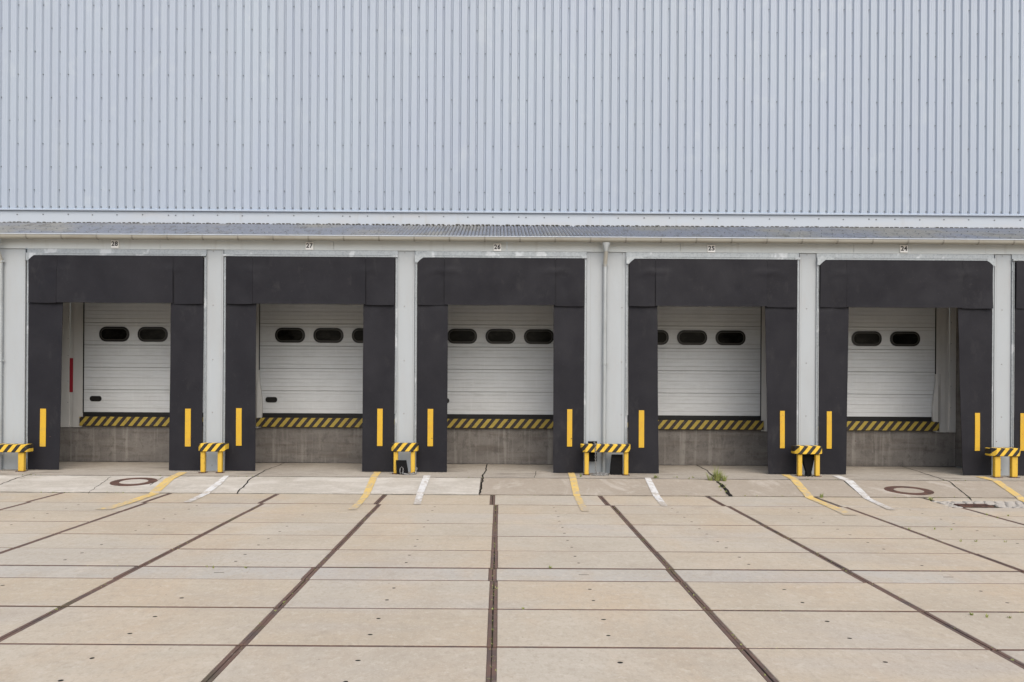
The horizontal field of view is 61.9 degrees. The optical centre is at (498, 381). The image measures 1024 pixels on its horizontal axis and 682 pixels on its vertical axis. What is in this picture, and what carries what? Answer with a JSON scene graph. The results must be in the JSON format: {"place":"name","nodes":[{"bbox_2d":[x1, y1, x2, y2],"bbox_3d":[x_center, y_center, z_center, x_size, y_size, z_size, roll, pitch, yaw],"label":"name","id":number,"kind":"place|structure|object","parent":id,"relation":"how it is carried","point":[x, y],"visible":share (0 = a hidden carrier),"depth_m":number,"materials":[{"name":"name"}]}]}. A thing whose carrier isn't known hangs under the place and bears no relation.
{"place":"outdoors","nodes":[
{"label":"outdoors","id":0,"kind":"place"},
{"bbox_2d":[0,475,480,494],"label":"kerb ramp","id":1,"kind":"structure","parent":0,"point":[235,484],"depth_m":15.03,"materials":[{"name":"concrete"}]},
{"bbox_2d":[110,478,157,485],"bbox_3d":[-6.536,1.800,15.288,0.790,0.072,0.790,0,0,0],"label":"manhole","id":2,"kind":"object","parent":1,"relation":"on","point":[132,481],"visible":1,"depth_m":15.27,"materials":[{"name":"metal"}]},
{"bbox_2d":[0,461,971,499],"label":"ramp joints","id":3,"kind":"object","parent":1,"relation":"on","point":[726,490],"visible":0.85,"depth_m":15.90,"materials":[{"name":"grey concrete"}]},
{"bbox_2d":[0,492,1023,681],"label":"concrete slabs","id":4,"kind":"structure","parent":0,"point":[325,521],"depth_m":7.84,"materials":[{"name":"beige concrete"}]},
{"bbox_2d":[94,472,186,509],"bbox_3d":[-5.864,1.811,14.478,0.357,0.112,4.073,0,0,-4],"label":"painted line","id":5,"kind":"object","parent":4,"relation":"on","point":[159,487],"visible":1,"depth_m":14.23,"materials":[{"name":"yellow paint"}]},
{"bbox_2d":[185,475,228,501],"bbox_3d":[-4.943,1.817,14.628,0.153,0.112,2.758,0,0,-5],"label":"painted line","id":6,"kind":"object","parent":4,"relation":"on","point":[220,481],"visible":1,"depth_m":14.59,"materials":[{"name":"white paint"}]},
{"bbox_2d":[348,472,380,509],"bbox_3d":[-2.259,1.833,14.699,0.164,0.112,4.220,0,0,-3],"label":"painted line","id":7,"kind":"object","parent":4,"relation":"on","point":[367,491],"visible":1,"depth_m":14.49,"materials":[{"name":"yellow paint"}]},
{"bbox_2d":[414,475,430,503],"bbox_3d":[-1.318,1.839,14.687,0.141,0.112,3.024,0,0,-2],"label":"painted line","id":8,"kind":"object","parent":4,"relation":"on","point":[421,490],"visible":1,"depth_m":14.70,"materials":[{"name":"white paint"}]},
{"bbox_2d":[0,492,1023,681],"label":"steel slab edging","id":9,"kind":"object","parent":4,"relation":"on","point":[747,653],"visible":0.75,"depth_m":8.12,"materials":[{"name":"metal"}]},
{"bbox_2d":[22,474,1023,679],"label":"weeds","id":10,"kind":"object","parent":4,"relation":"on","point":[960,540],"visible":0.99,"depth_m":8.74,"materials":[{"name":"green plant"}]},
{"bbox_2d":[568,473,587,510],"bbox_3d":[1.339,1.855,14.698,0.144,0.112,4.252,0,0,2],"label":"painted line","id":11,"kind":"object","parent":4,"relation":"on","point":[576,492],"visible":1,"depth_m":14.52,"materials":[{"name":"yellow paint"}]},
{"bbox_2d":[645,478,666,505],"bbox_3d":[2.673,1.863,14.613,0.118,0.112,2.914,0,0,5],"label":"painted line","id":12,"kind":"object","parent":4,"relation":"on","point":[654,491],"visible":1,"depth_m":14.56,"materials":[{"name":"white paint"}]},
{"bbox_2d":[782,474,855,514],"bbox_3d":[5.302,1.878,14.572,0.285,0.112,4.442,0,0,7],"label":"painted line","id":13,"kind":"object","parent":4,"relation":"on","point":[801,487],"visible":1,"depth_m":14.30,"materials":[{"name":"yellow paint"}]},
{"bbox_2d":[832,475,895,509],"bbox_3d":[6.279,1.884,14.768,0.212,0.112,3.780,0,0,10],"label":"painted line","id":14,"kind":"object","parent":4,"relation":"on","point":[857,488],"visible":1,"depth_m":14.76,"materials":[{"name":"white paint"}]},
{"bbox_2d":[979,477,1023,501],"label":"painted line","id":15,"kind":"object","parent":4,"relation":"on","point":[1018,496],"visible":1,"depth_m":15.12,"materials":[{"name":"yellow paint"}]},
{"bbox_2d":[0,461,1023,484],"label":"dock floor","id":16,"kind":"structure","parent":0,"point":[734,472],"depth_m":16.85,"materials":[{"name":"concrete"}]},
{"bbox_2d":[0,444,32,471],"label":"impact guard","id":17,"kind":"object","parent":16,"relation":"on","point":[21,449],"visible":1,"depth_m":16.48,"materials":[{"name":"yellow paint"}]},
{"bbox_2d":[199,443,228,472],"bbox_3d":[-5.549,1.482,16.570,0.536,0.570,0.260,0,0,0],"label":"impact guard","id":18,"kind":"object","parent":16,"relation":"on","point":[219,448],"visible":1,"depth_m":16.48,"materials":[{"name":"yellow paint"}]},
{"bbox_2d":[391,443,418,473],"bbox_3d":[-1.827,1.493,16.570,0.516,0.593,0.260,0,0,0],"label":"impact guard","id":19,"kind":"object","parent":16,"relation":"on","point":[396,448],"visible":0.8,"depth_m":16.48,"materials":[{"name":"yellow paint"}]},
{"bbox_2d":[396,460,417,474],"bbox_3d":[-1.772,1.654,16.425,0.416,0.283,0.217,0,0,0],"label":"wheel chock","id":20,"kind":"object","parent":16,"relation":"on","point":[401,467],"visible":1,"depth_m":16.41,"materials":[{"name":"rubber"}]},
{"bbox_2d":[0,0,1023,474],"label":"warehouse","id":21,"kind":"structure","parent":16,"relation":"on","point":[214,128],"depth_m":18.89,"materials":[{"name":"metal"}]},
{"bbox_2d":[0,239,4,469],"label":"downpipe","id":22,"kind":"object","parent":21,"relation":"attached to","point":[1,334],"visible":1,"depth_m":16.82,"materials":[{"name":"metal"}]},
{"bbox_2d":[111,240,118,247],"bbox_3d":[-7.582,-2.717,16.863,0.150,0.150,0.032,0,0,0],"label":"number sign","id":23,"kind":"object","parent":21,"relation":"attached to","point":[114,243],"visible":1,"depth_m":16.85,"materials":[{"name":"white plastic"}]},
{"bbox_2d":[26,248,206,469],"bbox_3d":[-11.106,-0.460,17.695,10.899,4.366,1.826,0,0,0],"label":"dock shelter","id":24,"kind":"object","parent":21,"relation":"attached to","point":[175,278],"visible":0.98,"depth_m":16.84,"materials":[{"name":"grey rubber"}]},
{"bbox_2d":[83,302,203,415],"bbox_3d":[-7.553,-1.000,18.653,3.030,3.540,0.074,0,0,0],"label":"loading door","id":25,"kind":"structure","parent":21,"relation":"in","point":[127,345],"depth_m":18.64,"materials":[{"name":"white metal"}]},
{"bbox_2d":[306,242,312,249],"bbox_3d":[-3.739,-2.680,16.863,0.150,0.150,0.032,0,0,0],"label":"number sign","id":26,"kind":"object","parent":21,"relation":"attached to","point":[309,245],"visible":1,"depth_m":16.85,"materials":[{"name":"white plastic"}]},
{"bbox_2d":[223,250,397,470],"bbox_3d":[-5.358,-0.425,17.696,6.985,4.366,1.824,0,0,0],"label":"dock shelter","id":27,"kind":"object","parent":21,"relation":"attached to","point":[253,278],"visible":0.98,"depth_m":16.84,"materials":[{"name":"grey rubber"}]},
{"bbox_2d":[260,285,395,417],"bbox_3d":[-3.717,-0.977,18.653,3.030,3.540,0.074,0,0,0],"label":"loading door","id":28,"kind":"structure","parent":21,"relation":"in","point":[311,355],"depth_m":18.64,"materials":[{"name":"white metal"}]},
{"bbox_2d":[494,243,500,250],"bbox_3d":[-0.026,-2.654,16.863,0.150,0.150,0.032,0,0,0],"label":"number sign","id":29,"kind":"object","parent":21,"relation":"attached to","point":[497,246],"visible":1,"depth_m":16.85,"materials":[{"name":"white plastic"}]},
{"bbox_2d":[414,251,586,472],"bbox_3d":[0.040,-0.393,17.697,3.721,4.366,1.823,0,0,0],"label":"dock shelter","id":30,"kind":"object","parent":21,"relation":"attached to","point":[556,279],"visible":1,"depth_m":16.84,"materials":[{"name":"grey rubber"}]},
{"bbox_2d":[447,305,553,418],"bbox_3d":[0.040,-0.954,18.653,3.030,3.540,0.074,0,0,0],"label":"loading door","id":31,"kind":"structure","parent":21,"relation":"in","point":[500,357],"depth_m":18.64,"materials":[{"name":"white metal"}]},
{"bbox_2d":[601,242,609,472],"bbox_3d":[2.090,-0.455,16.773,0.160,4.530,0.253,0,0,0],"label":"downpipe","id":32,"kind":"object","parent":21,"relation":"attached to","point":[606,245],"visible":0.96,"depth_m":16.81,"materials":[{"name":"metal"}]},
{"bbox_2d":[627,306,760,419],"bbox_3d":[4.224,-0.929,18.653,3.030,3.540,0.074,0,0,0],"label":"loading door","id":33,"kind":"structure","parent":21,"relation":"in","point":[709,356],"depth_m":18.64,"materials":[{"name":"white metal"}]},
{"bbox_2d":[707,245,714,251],"bbox_3d":[4.202,-2.627,16.863,0.150,0.150,0.032,0,0,0],"label":"number sign","id":34,"kind":"object","parent":21,"relation":"attached to","point":[710,248],"visible":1,"depth_m":16.85,"materials":[{"name":"white plastic"}]},
{"bbox_2d":[818,307,934,420],"bbox_3d":[8.034,-0.906,18.653,3.030,3.540,0.074,0,0,0],"label":"loading door","id":35,"kind":"structure","parent":21,"relation":"in","point":[891,351],"depth_m":18.64,"materials":[{"name":"white metal"}]},
{"bbox_2d":[900,245,907,252],"bbox_3d":[8.004,-2.622,16.863,0.150,0.150,0.032,0,0,0],"label":"number sign","id":36,"kind":"object","parent":21,"relation":"attached to","point":[903,248],"visible":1,"depth_m":16.85,"materials":[{"name":"white plastic"}]},
{"bbox_2d":[815,253,994,474],"bbox_3d":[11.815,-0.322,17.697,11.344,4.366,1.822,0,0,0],"label":"dock shelter","id":37,"kind":"object","parent":21,"relation":"attached to","point":[963,284],"visible":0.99,"depth_m":16.83,"materials":[{"name":"grey rubber"}]},
{"bbox_2d":[1014,309,1014,349],"bbox_3d":[11.902,-0.883,18.653,3.030,3.540,0.074,0,0,0],"label":"loading door","id":38,"kind":"structure","parent":21,"relation":"in","point":[1014,309],"depth_m":18.64,"materials":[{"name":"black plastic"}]},
{"bbox_2d":[1010,254,1023,474],"bbox_3d":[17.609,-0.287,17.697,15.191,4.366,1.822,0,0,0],"label":"dock shelter","id":39,"kind":"object","parent":21,"relation":"attached to","point":[1017,377],"visible":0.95,"depth_m":16.85,"materials":[{"name":"grey rubber"}]},
{"bbox_2d":[591,472,609,475],"bbox_3d":[1.964,1.780,16.467,0.359,0.076,0.198,0,0,0],"label":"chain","id":40,"kind":"object","parent":16,"relation":"on","point":[600,474],"visible":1,"depth_m":16.41,"materials":[{"name":"metal"}]},
{"bbox_2d":[580,444,629,475],"bbox_3d":[2.076,1.515,16.570,0.959,0.596,0.260,0,0,0],"label":"impact guard","id":41,"kind":"object","parent":16,"relation":"on","point":[586,449],"visible":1,"depth_m":16.46,"materials":[{"name":"yellow paint"}]},
{"bbox_2d":[588,441,596,472],"bbox_3d":[1.834,1.494,16.624,0.190,0.647,0.432,0,0,0],"label":"wheel chock","id":42,"kind":"object","parent":41,"relation":"hanging from","point":[592,456],"visible":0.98,"depth_m":16.73,"materials":[{"name":"rubber"}]},
{"bbox_2d":[610,454,622,474],"bbox_3d":[2.294,1.613,16.639,0.234,0.392,0.162,0,0,0],"label":"wheel chock","id":43,"kind":"object","parent":16,"relation":"on","point":[616,465],"visible":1,"depth_m":16.57,"materials":[{"name":"rubber"}]},
{"bbox_2d":[791,445,821,476],"bbox_3d":[5.995,1.542,16.570,0.547,0.588,0.260,0,0,0],"label":"impact guard","id":44,"kind":"object","parent":16,"relation":"on","point":[800,450],"visible":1,"depth_m":16.48,"materials":[{"name":"yellow paint"}]},
{"bbox_2d":[801,454,815,476],"bbox_3d":[6.005,1.593,16.556,0.323,0.482,0.268,0,0,0],"label":"wheel chock","id":45,"kind":"object","parent":44,"relation":"hanging from","point":[807,460],"visible":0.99,"depth_m":16.59,"materials":[{"name":"rubber"}]},
{"bbox_2d":[985,447,1019,477],"bbox_3d":[9.810,1.574,16.570,0.588,0.570,0.260,0,0,0],"label":"impact guard","id":46,"kind":"object","parent":16,"relation":"on","point":[996,453],"visible":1,"depth_m":16.48,"materials":[{"name":"yellow paint"}]},
{"bbox_2d":[240,496,998,681],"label":"joint soil","id":47,"kind":"structure","parent":0,"point":[497,584],"depth_m":7.94,"materials":[{"name":"brown soil"}]},
{"bbox_2d":[480,478,1023,498],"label":"concrete slab","id":48,"kind":"structure","parent":0,"point":[679,487],"depth_m":15.06,"materials":[{"name":"beige concrete"}]},
{"bbox_2d":[706,464,728,480],"bbox_3d":[4.044,1.673,15.786,0.491,0.326,0.368,0,0,35],"label":"grass tuft","id":49,"kind":"object","parent":48,"relation":"on","point":[717,476],"visible":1,"depth_m":15.75,"materials":[{"name":"green plant"}]},
{"bbox_2d":[884,486,933,494],"bbox_3d":[7.160,1.907,14.897,0.790,0.072,0.790,0,0,0],"label":"manhole","id":50,"kind":"object","parent":48,"relation":"on","point":[908,490],"visible":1,"depth_m":14.88,"materials":[{"name":"metal"}]},
{"bbox_2d":[932,501,1023,507],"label":"cobblestones","id":51,"kind":"structure","parent":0,"point":[1010,504],"depth_m":13.71,"materials":[{"name":"stone"}]},
{"bbox_2d":[954,504,993,506],"bbox_3d":[7.518,1.968,13.495,0.500,0.034,0.250,0,0,0],"label":"drain grate","id":52,"kind":"object","parent":51,"relation":"on","point":[973,505],"visible":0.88,"depth_m":13.46,"materials":[{"name":"metal"}]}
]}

